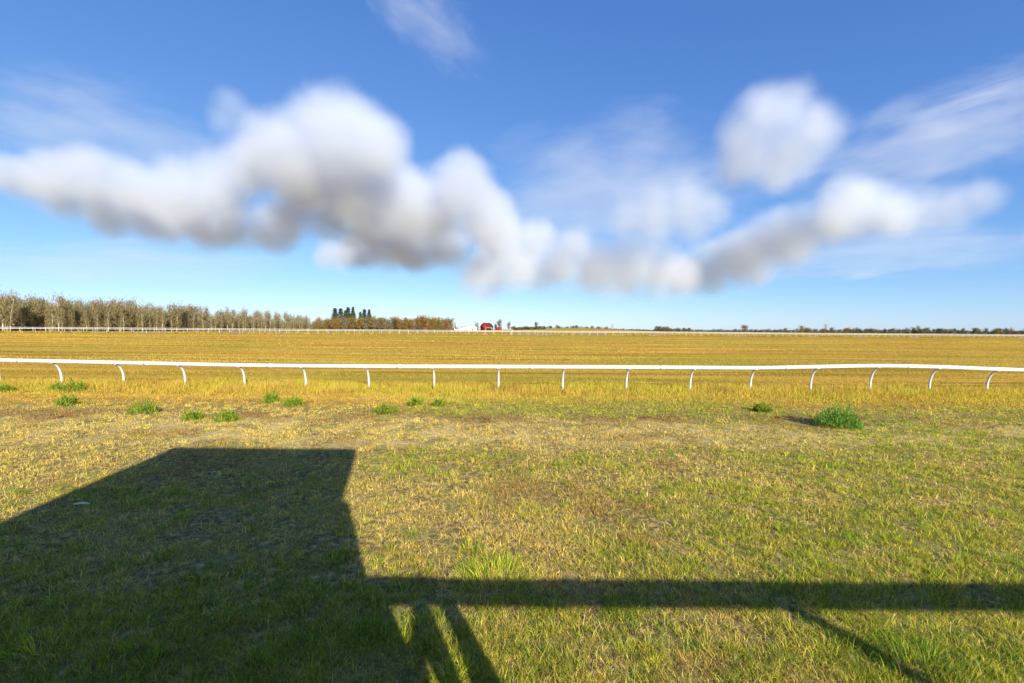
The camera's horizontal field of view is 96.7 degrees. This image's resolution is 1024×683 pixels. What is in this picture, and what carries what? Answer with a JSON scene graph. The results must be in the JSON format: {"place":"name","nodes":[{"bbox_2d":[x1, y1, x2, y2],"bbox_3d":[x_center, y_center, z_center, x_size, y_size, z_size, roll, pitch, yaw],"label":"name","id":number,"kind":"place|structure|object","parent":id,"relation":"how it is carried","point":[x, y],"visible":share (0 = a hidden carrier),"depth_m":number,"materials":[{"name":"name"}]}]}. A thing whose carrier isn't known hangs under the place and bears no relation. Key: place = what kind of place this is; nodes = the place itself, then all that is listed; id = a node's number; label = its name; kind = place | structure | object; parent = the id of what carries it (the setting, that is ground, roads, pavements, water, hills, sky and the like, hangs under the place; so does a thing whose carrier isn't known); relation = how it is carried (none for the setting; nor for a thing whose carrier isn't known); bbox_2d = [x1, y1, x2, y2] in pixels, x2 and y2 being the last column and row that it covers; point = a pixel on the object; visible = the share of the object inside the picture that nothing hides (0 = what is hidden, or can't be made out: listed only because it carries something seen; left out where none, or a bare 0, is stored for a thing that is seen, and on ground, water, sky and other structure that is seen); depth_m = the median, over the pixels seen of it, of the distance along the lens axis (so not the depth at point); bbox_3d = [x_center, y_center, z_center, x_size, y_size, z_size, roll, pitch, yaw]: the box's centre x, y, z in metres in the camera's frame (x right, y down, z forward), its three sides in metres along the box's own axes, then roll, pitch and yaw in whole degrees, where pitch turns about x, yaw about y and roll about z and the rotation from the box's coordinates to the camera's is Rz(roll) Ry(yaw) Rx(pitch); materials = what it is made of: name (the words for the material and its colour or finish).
{"place":"outdoors","nodes":[
{"label":"outdoors","id":0,"kind":"place"},
{"bbox_2d":[0,327,1023,682],"bbox_3d":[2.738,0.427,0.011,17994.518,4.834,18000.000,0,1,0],"label":"ground","id":1,"kind":"structure","parent":0,"point":[454,533],"depth_m":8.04,"materials":[{"name":"plant"}]},
{"bbox_2d":[0,383,15,391],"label":"weed clump","id":2,"kind":"object","parent":1,"relation":"on","point":[6,387],"visible":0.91,"depth_m":19.16,"materials":[{"name":"green plant"}]},
{"bbox_2d":[0,285,17,330],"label":"aspen tree","id":3,"kind":"object","parent":1,"relation":"on","point":[3,306],"visible":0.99,"depth_m":149.82,"materials":[{"name":"brown plant"}]},
{"bbox_2d":[2,288,19,330],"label":"aspen tree","id":4,"kind":"object","parent":1,"relation":"on","point":[12,307],"visible":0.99,"depth_m":150.91,"materials":[{"name":"brown plant"}]},
{"bbox_2d":[14,298,22,330],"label":"aspen tree","id":5,"kind":"object","parent":1,"relation":"on","point":[16,315],"visible":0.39,"depth_m":162.51,"materials":[{"name":"brown plant"}]},
{"bbox_2d":[15,307,25,330],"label":"aspen tree","id":6,"kind":"object","parent":1,"relation":"on","point":[19,316],"visible":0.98,"depth_m":158.03,"materials":[{"name":"brown plant"}]},
{"bbox_2d":[17,297,33,330],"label":"aspen tree","id":7,"kind":"object","parent":1,"relation":"on","point":[26,316],"visible":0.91,"depth_m":159.69,"materials":[{"name":"brown plant"}]},
{"bbox_2d":[25,293,35,326],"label":"aspen tree","id":8,"kind":"object","parent":1,"relation":"on","point":[29,302],"visible":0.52,"depth_m":169.09,"materials":[{"name":"brown plant"}]},
{"bbox_2d":[30,291,44,330],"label":"aspen tree","id":9,"kind":"object","parent":1,"relation":"on","point":[43,301],"visible":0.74,"depth_m":167.87,"materials":[{"name":"brown plant"}]},
{"bbox_2d":[33,297,43,330],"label":"aspen tree","id":10,"kind":"object","parent":1,"relation":"on","point":[38,311],"visible":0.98,"depth_m":166.54,"materials":[{"name":"brown plant"}]},
{"bbox_2d":[0,622,83,668],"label":"grass tuft","id":11,"kind":"object","parent":1,"relation":"on","point":[33,646],"visible":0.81,"depth_m":3.90,"materials":[{"name":"green plant"}]},
{"bbox_2d":[42,305,53,330],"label":"aspen tree","id":12,"kind":"object","parent":1,"relation":"on","point":[47,316],"visible":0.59,"depth_m":166.15,"materials":[{"name":"brown plant"}]},
{"bbox_2d":[45,297,57,330],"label":"aspen tree","id":13,"kind":"object","parent":1,"relation":"on","point":[52,321],"visible":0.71,"depth_m":161.80,"materials":[{"name":"brown plant"}]},
{"bbox_2d":[47,381,63,390],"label":"weed clump","id":14,"kind":"object","parent":1,"relation":"on","point":[55,386],"visible":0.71,"depth_m":19.52,"materials":[{"name":"green plant"}]},
{"bbox_2d":[50,288,65,329],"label":"aspen tree","id":15,"kind":"object","parent":1,"relation":"on","point":[57,311],"visible":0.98,"depth_m":155.65,"materials":[{"name":"brown plant"}]},
{"bbox_2d":[56,299,68,330],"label":"aspen tree","id":16,"kind":"object","parent":1,"relation":"on","point":[62,311],"visible":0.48,"depth_m":160.72,"materials":[{"name":"brown plant"}]},
{"bbox_2d":[54,394,80,405],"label":"weed clump","id":17,"kind":"object","parent":1,"relation":"on","point":[67,401],"visible":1,"depth_m":16.01,"materials":[{"name":"green plant"}]},
{"bbox_2d":[61,298,74,330],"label":"aspen tree","id":18,"kind":"object","parent":1,"relation":"on","point":[69,314],"visible":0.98,"depth_m":161.75,"materials":[{"name":"brown plant"}]},
{"bbox_2d":[66,294,76,330],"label":"aspen tree","id":19,"kind":"object","parent":1,"relation":"on","point":[72,329],"visible":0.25,"depth_m":172.04,"materials":[{"name":"brown plant"}]},
{"bbox_2d":[59,376,87,391],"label":"weed clump","id":20,"kind":"object","parent":1,"relation":"on","point":[66,388],"visible":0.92,"depth_m":19.26,"materials":[{"name":"green plant"}]},
{"bbox_2d":[74,301,83,330],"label":"aspen tree","id":21,"kind":"object","parent":1,"relation":"on","point":[78,318],"visible":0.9,"depth_m":167.94,"materials":[{"name":"brown plant"}]},
{"bbox_2d":[74,298,87,330],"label":"aspen tree","id":22,"kind":"object","parent":1,"relation":"on","point":[82,308],"visible":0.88,"depth_m":167.82,"materials":[{"name":"brown plant"}]},
{"bbox_2d":[79,309,89,330],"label":"aspen tree","id":23,"kind":"object","parent":1,"relation":"on","point":[85,318],"visible":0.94,"depth_m":163.74,"materials":[{"name":"brown plant"}]},
{"bbox_2d":[83,298,101,330],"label":"aspen tree","id":24,"kind":"object","parent":1,"relation":"on","point":[89,321],"visible":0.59,"depth_m":169.07,"materials":[{"name":"brown plant"}]},
{"bbox_2d":[89,301,98,330],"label":"aspen tree","id":25,"kind":"object","parent":1,"relation":"on","point":[90,309],"visible":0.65,"depth_m":169.20,"materials":[{"name":"brown plant"}]},
{"bbox_2d":[92,300,101,330],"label":"aspen tree","id":26,"kind":"object","parent":1,"relation":"on","point":[97,315],"visible":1,"depth_m":166.72,"materials":[{"name":"brown plant"}]},
{"bbox_2d":[100,301,109,330],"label":"aspen tree","id":27,"kind":"object","parent":1,"relation":"on","point":[103,309],"visible":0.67,"depth_m":171.43,"materials":[{"name":"brown plant"}]},
{"bbox_2d":[102,301,116,330],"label":"aspen tree","id":28,"kind":"object","parent":1,"relation":"on","point":[109,312],"visible":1,"depth_m":169.35,"materials":[{"name":"brown plant"}]},
{"bbox_2d":[92,559,133,575],"bbox_3d":[-4.593,2.567,5.226,0.371,0.136,0.368,0,2,-23],"label":"grass tuft","id":29,"kind":"object","parent":1,"relation":"on","point":[115,565],"visible":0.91,"depth_m":5.24,"materials":[{"name":"green plant"}]},
{"bbox_2d":[111,302,118,330],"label":"aspen tree","id":30,"kind":"object","parent":1,"relation":"on","point":[115,326],"visible":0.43,"depth_m":177.59,"materials":[{"name":"brown plant"}]},
{"bbox_2d":[115,305,126,330],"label":"aspen tree","id":31,"kind":"object","parent":1,"relation":"on","point":[118,316],"visible":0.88,"depth_m":174.30,"materials":[{"name":"brown plant"}]},
{"bbox_2d":[114,298,129,330],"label":"aspen tree","id":32,"kind":"object","parent":1,"relation":"on","point":[123,309],"visible":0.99,"depth_m":174.15,"materials":[{"name":"brown plant"}]},
{"bbox_2d":[124,303,135,329],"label":"aspen tree","id":33,"kind":"object","parent":1,"relation":"on","point":[129,317],"visible":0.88,"depth_m":178.43,"materials":[{"name":"brown plant"}]},
{"bbox_2d":[127,300,139,330],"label":"aspen tree","id":34,"kind":"object","parent":1,"relation":"on","point":[133,321],"visible":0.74,"depth_m":182.85,"materials":[{"name":"brown plant"}]},
{"bbox_2d":[126,397,158,414],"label":"weed clump","id":35,"kind":"object","parent":1,"relation":"on","point":[146,407],"visible":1,"depth_m":14.70,"materials":[{"name":"green plant"}]},
{"bbox_2d":[137,306,147,330],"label":"aspen tree","id":36,"kind":"object","parent":1,"relation":"on","point":[142,314],"visible":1,"depth_m":180.82,"materials":[{"name":"brown plant"}]},
{"bbox_2d":[138,300,148,330],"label":"aspen tree","id":37,"kind":"object","parent":1,"relation":"on","point":[145,315],"visible":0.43,"depth_m":187.88,"materials":[{"name":"brown plant"}]},
{"bbox_2d":[143,308,152,330],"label":"aspen tree","id":38,"kind":"object","parent":1,"relation":"on","point":[146,325],"visible":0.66,"depth_m":188.23,"materials":[{"name":"brown plant"}]},
{"bbox_2d":[119,643,177,672],"bbox_3d":[-2.986,2.603,3.770,0.433,0.171,0.386,0,1,0],"label":"grass tuft","id":39,"kind":"object","parent":1,"relation":"on","point":[147,654],"visible":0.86,"depth_m":3.79,"materials":[{"name":"green plant"}]},
{"bbox_2d":[147,312,152,329],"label":"aspen tree","id":40,"kind":"object","parent":1,"relation":"on","point":[149,323],"visible":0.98,"depth_m":185.98,"materials":[{"name":"brown plant"}]},
{"bbox_2d":[151,305,160,330],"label":"aspen tree","id":41,"kind":"object","parent":1,"relation":"on","point":[156,314],"visible":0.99,"depth_m":186.10,"materials":[{"name":"brown plant"}]},
{"bbox_2d":[157,304,167,330],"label":"aspen tree","id":42,"kind":"object","parent":1,"relation":"on","point":[162,318],"visible":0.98,"depth_m":187.09,"materials":[{"name":"brown plant"}]},
{"bbox_2d":[166,309,175,328],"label":"aspen tree","id":43,"kind":"object","parent":1,"relation":"on","point":[170,319],"visible":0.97,"depth_m":193.12,"materials":[{"name":"brown plant"}]},
{"bbox_2d":[170,303,178,330],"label":"aspen tree","id":44,"kind":"object","parent":1,"relation":"on","point":[172,320],"visible":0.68,"depth_m":196.03,"materials":[{"name":"brown plant"}]},
{"bbox_2d":[174,303,181,330],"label":"aspen tree","id":45,"kind":"object","parent":1,"relation":"on","point":[177,320],"visible":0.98,"depth_m":195.76,"materials":[{"name":"brown plant"}]},
{"bbox_2d":[178,301,186,330],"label":"aspen tree","id":46,"kind":"object","parent":1,"relation":"on","point":[184,316],"visible":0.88,"depth_m":204.59,"materials":[{"name":"brown plant"}]},
{"bbox_2d":[183,307,191,330],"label":"aspen tree","id":47,"kind":"object","parent":1,"relation":"on","point":[187,315],"visible":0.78,"depth_m":209.07,"materials":[{"name":"brown plant"}]},
{"bbox_2d":[179,408,204,420],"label":"weed clump","id":48,"kind":"object","parent":1,"relation":"on","point":[190,415],"visible":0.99,"depth_m":13.71,"materials":[{"name":"green plant"}]},
{"bbox_2d":[197,305,207,327],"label":"aspen tree","id":49,"kind":"object","parent":1,"relation":"on","point":[201,316],"visible":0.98,"depth_m":202.99,"materials":[{"name":"brown plant"}]},
{"bbox_2d":[212,310,218,330],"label":"aspen tree","id":50,"kind":"object","parent":1,"relation":"on","point":[216,319],"visible":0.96,"depth_m":208.10,"materials":[{"name":"beige plant"}]},
{"bbox_2d":[217,307,225,330],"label":"aspen tree","id":51,"kind":"object","parent":1,"relation":"on","point":[221,314],"visible":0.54,"depth_m":218.92,"materials":[{"name":"beige plant"}]},
{"bbox_2d":[1,315,448,330],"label":"thicket","id":52,"kind":"object","parent":1,"relation":"on","point":[278,327],"visible":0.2,"depth_m":234.63,"materials":[{"name":"brown plant"}]},
{"bbox_2d":[210,407,240,422],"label":"weed clump","id":53,"kind":"object","parent":1,"relation":"on","point":[226,416],"visible":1,"depth_m":13.47,"materials":[{"name":"green plant"}]},
{"bbox_2d":[223,310,231,330],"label":"aspen tree","id":54,"kind":"object","parent":1,"relation":"on","point":[227,325],"visible":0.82,"depth_m":221.63,"materials":[{"name":"beige plant"}]},
{"bbox_2d":[228,308,235,330],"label":"aspen tree","id":55,"kind":"object","parent":1,"relation":"on","point":[233,317],"visible":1,"depth_m":217.53,"materials":[{"name":"beige plant"}]},
{"bbox_2d":[241,307,249,330],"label":"aspen tree","id":56,"kind":"object","parent":1,"relation":"on","point":[245,323],"visible":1,"depth_m":221.13,"materials":[{"name":"beige plant"}]},
{"bbox_2d":[221,638,282,681],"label":"grass tuft","id":57,"kind":"object","parent":1,"relation":"on","point":[258,661],"visible":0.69,"depth_m":3.81,"materials":[{"name":"green plant"}]},
{"bbox_2d":[263,311,267,330],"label":"aspen tree","id":58,"kind":"object","parent":1,"relation":"on","point":[265,319],"visible":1,"depth_m":233.47,"materials":[{"name":"beige plant"}]},
{"bbox_2d":[259,390,279,402],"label":"weed clump","id":59,"kind":"object","parent":1,"relation":"on","point":[274,397],"visible":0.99,"depth_m":17.03,"materials":[{"name":"green plant"}]},
{"bbox_2d":[271,316,277,330],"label":"aspen tree","id":60,"kind":"object","parent":1,"relation":"on","point":[274,323],"visible":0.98,"depth_m":237.25,"materials":[{"name":"beige plant"}]},
{"bbox_2d":[282,394,304,405],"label":"weed clump","id":61,"kind":"object","parent":1,"relation":"on","point":[294,401],"visible":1,"depth_m":16.38,"materials":[{"name":"green plant"}]},
{"bbox_2d":[321,317,328,328],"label":"autumn tree","id":62,"kind":"object","parent":1,"relation":"on","point":[325,323],"visible":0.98,"depth_m":268.25,"materials":[{"name":"brown plant"}]},
{"bbox_2d":[330,308,337,328],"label":"spruce tree","id":63,"kind":"object","parent":1,"relation":"on","point":[334,314],"visible":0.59,"depth_m":282.88,"materials":[{"name":"green plant"}]},
{"bbox_2d":[316,542,359,566],"bbox_3d":[-2.111,2.552,5.496,0.510,0.193,0.518,2,2,44],"label":"grass tuft","id":64,"kind":"object","parent":1,"relation":"on","point":[341,549],"visible":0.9,"depth_m":5.51,"materials":[{"name":"green plant"}]},
{"bbox_2d":[339,315,349,328],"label":"autumn tree","id":65,"kind":"object","parent":1,"relation":"on","point":[343,321],"visible":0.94,"depth_m":267.97,"materials":[{"name":"brown plant"}]},
{"bbox_2d":[342,307,351,328],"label":"spruce tree","id":66,"kind":"object","parent":1,"relation":"on","point":[348,315],"visible":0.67,"depth_m":282.73,"materials":[{"name":"green plant"}]},
{"bbox_2d":[355,317,365,328],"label":"autumn tree","id":67,"kind":"object","parent":1,"relation":"on","point":[360,324],"visible":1,"depth_m":272.77,"materials":[{"name":"brown plant"}]},
{"bbox_2d":[359,309,369,328],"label":"spruce tree","id":68,"kind":"object","parent":1,"relation":"on","point":[364,314],"visible":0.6,"depth_m":283.08,"materials":[{"name":"green plant"}]},
{"bbox_2d":[336,608,406,657],"bbox_3d":[-1.260,2.594,4.137,0.598,0.214,0.629,2,2,43],"label":"grass tuft","id":69,"kind":"object","parent":1,"relation":"on","point":[369,624],"visible":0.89,"depth_m":4.17,"materials":[{"name":"green plant"}]},
{"bbox_2d":[370,316,378,330],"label":"autumn tree","id":70,"kind":"object","parent":1,"relation":"on","point":[375,324],"visible":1,"depth_m":271.28,"materials":[{"name":"brown plant"}]},
{"bbox_2d":[380,316,387,330],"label":"autumn tree","id":71,"kind":"object","parent":1,"relation":"on","point":[383,321],"visible":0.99,"depth_m":273.34,"materials":[{"name":"brown plant"}]},
{"bbox_2d":[370,401,399,414],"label":"weed clump","id":72,"kind":"object","parent":1,"relation":"on","point":[387,409],"visible":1,"depth_m":15.07,"materials":[{"name":"green plant"}]},
{"bbox_2d":[386,317,393,330],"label":"autumn tree","id":73,"kind":"object","parent":1,"relation":"on","point":[388,323],"visible":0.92,"depth_m":282.11,"materials":[{"name":"brown plant"}]},
{"bbox_2d":[394,314,403,329],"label":"autumn tree","id":74,"kind":"object","parent":1,"relation":"on","point":[399,321],"visible":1,"depth_m":278.17,"materials":[{"name":"brown plant"}]},
{"bbox_2d":[401,317,409,330],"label":"autumn tree","id":75,"kind":"object","parent":1,"relation":"on","point":[406,319],"visible":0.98,"depth_m":279.64,"materials":[{"name":"brown plant"}]},
{"bbox_2d":[407,396,424,405],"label":"weed clump","id":76,"kind":"object","parent":1,"relation":"on","point":[416,401],"visible":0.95,"depth_m":16.63,"materials":[{"name":"green plant"}]},
{"bbox_2d":[415,315,430,330],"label":"tree","id":77,"kind":"object","parent":1,"relation":"on","point":[424,324],"visible":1,"depth_m":265.25,"materials":[{"name":"brown plant"}]},
{"bbox_2d":[428,318,435,330],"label":"autumn tree","id":78,"kind":"object","parent":1,"relation":"on","point":[433,322],"visible":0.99,"depth_m":286.50,"materials":[{"name":"brown plant"}]},
{"bbox_2d":[432,398,445,406],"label":"weed clump","id":79,"kind":"object","parent":1,"relation":"on","point":[439,403],"visible":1,"depth_m":16.47,"materials":[{"name":"green plant"}]},
{"bbox_2d":[441,318,449,330],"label":"tree","id":80,"kind":"object","parent":1,"relation":"on","point":[445,323],"visible":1,"depth_m":269.53,"materials":[{"name":"brown plant"}]},
{"bbox_2d":[429,650,480,682],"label":"grass tuft","id":81,"kind":"object","parent":1,"relation":"on","point":[449,665],"visible":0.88,"depth_m":3.69,"materials":[{"name":"green plant"}]},
{"bbox_2d":[453,536,488,555],"bbox_3d":[-0.537,2.569,5.760,0.497,0.185,0.443,0,1,0],"label":"grass tuft","id":82,"kind":"object","parent":1,"relation":"on","point":[467,545],"visible":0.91,"depth_m":5.79,"materials":[{"name":"green plant"}]},
{"bbox_2d":[480,323,492,329],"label":"barn","id":83,"kind":"structure","parent":1,"relation":"on","point":[483,326],"depth_m":426.79,"materials":[{"name":"red"}]},
{"bbox_2d":[447,548,542,602],"bbox_3d":[-0.165,2.569,5.150,1.118,0.235,1.167,0,1,0],"label":"grass tuft","id":84,"kind":"object","parent":1,"relation":"on","point":[493,565],"visible":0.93,"depth_m":5.19,"materials":[{"name":"green plant"}]},
{"bbox_2d":[0,331,1016,337],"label":"weed fringe","id":85,"kind":"object","parent":1,"relation":"on","point":[446,334],"visible":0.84,"depth_m":145.01,"materials":[{"name":"green plant"}]},
{"bbox_2d":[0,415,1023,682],"bbox_3d":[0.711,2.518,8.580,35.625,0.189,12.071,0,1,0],"label":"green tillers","id":86,"kind":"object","parent":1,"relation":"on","point":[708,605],"visible":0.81,"depth_m":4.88,"materials":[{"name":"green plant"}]},
{"bbox_2d":[0,358,1023,391],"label":"running rail","id":87,"kind":"object","parent":1,"relation":"on","point":[563,367],"visible":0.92,"depth_m":20.97,"materials":[{"name":"white plastic"}]},
{"bbox_2d":[0,328,1023,337],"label":"running rail","id":88,"kind":"object","parent":1,"relation":"on","point":[467,331],"visible":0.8,"depth_m":149.69,"materials":[{"name":"white plastic"}]},
{"bbox_2d":[0,333,1023,388],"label":"field stubble","id":89,"kind":"object","parent":1,"relation":"on","point":[526,360],"visible":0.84,"depth_m":44.42,"materials":[{"name":"yellow plant"}]},
{"bbox_2d":[6,327,1023,336],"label":"perimeter rail","id":90,"kind":"object","parent":1,"relation":"on","point":[477,330],"visible":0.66,"depth_m":164.43,"materials":[{"name":"white plastic"}]},
{"bbox_2d":[595,599,634,628],"bbox_3d":[1.018,2.636,4.455,0.441,0.153,0.463,0,1,0],"label":"grass tuft","id":91,"kind":"object","parent":1,"relation":"on","point":[615,609],"visible":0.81,"depth_m":4.47,"materials":[{"name":"green plant"}]},
{"bbox_2d":[752,400,772,412],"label":"weed clump","id":92,"kind":"object","parent":1,"relation":"on","point":[762,406],"visible":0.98,"depth_m":15.85,"materials":[{"name":"green plant"}]},
{"bbox_2d":[511,326,1023,334],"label":"hedgerow","id":93,"kind":"object","parent":1,"relation":"on","point":[755,331],"visible":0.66,"depth_m":462.45,"materials":[{"name":"green plant"}]},
{"bbox_2d":[812,397,864,430],"bbox_3d":[9.701,2.099,13.419,1.453,0.891,1.241,0,1,0],"label":"weed bush","id":94,"kind":"object","parent":1,"relation":"on","point":[842,421],"visible":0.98,"depth_m":13.35,"materials":[{"name":"green plant"}]},
{"bbox_2d":[804,626,912,682],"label":"grass tuft","id":95,"kind":"object","parent":1,"relation":"on","point":[852,640],"visible":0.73,"depth_m":3.96,"materials":[{"name":"green plant"}]},
{"bbox_2d":[857,622,1011,682],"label":"grass tuft","id":96,"kind":"object","parent":1,"relation":"on","point":[935,653],"visible":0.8,"depth_m":3.88,"materials":[{"name":"green plant"}]},
{"bbox_2d":[944,625,1023,681],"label":"grass tuft","id":97,"kind":"object","parent":1,"relation":"on","point":[996,653],"visible":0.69,"depth_m":4.00,"materials":[{"name":"green plant"}]},
{"bbox_2d":[0,377,1023,405],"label":"tall grass","id":98,"kind":"structure","parent":0,"point":[968,392],"depth_m":20.35,"materials":[{"name":"yellow plant"}]},
{"bbox_2d":[0,0,1023,332],"label":"sky","id":99,"kind":"structure","parent":0,"point":[707,165],"materials":[{"name":"blue"}]},
{"bbox_2d":[59,332,1007,337],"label":"dirt track","id":100,"kind":"structure","parent":0,"point":[463,334],"depth_m":162.65,"materials":[{"name":"brown soil"}]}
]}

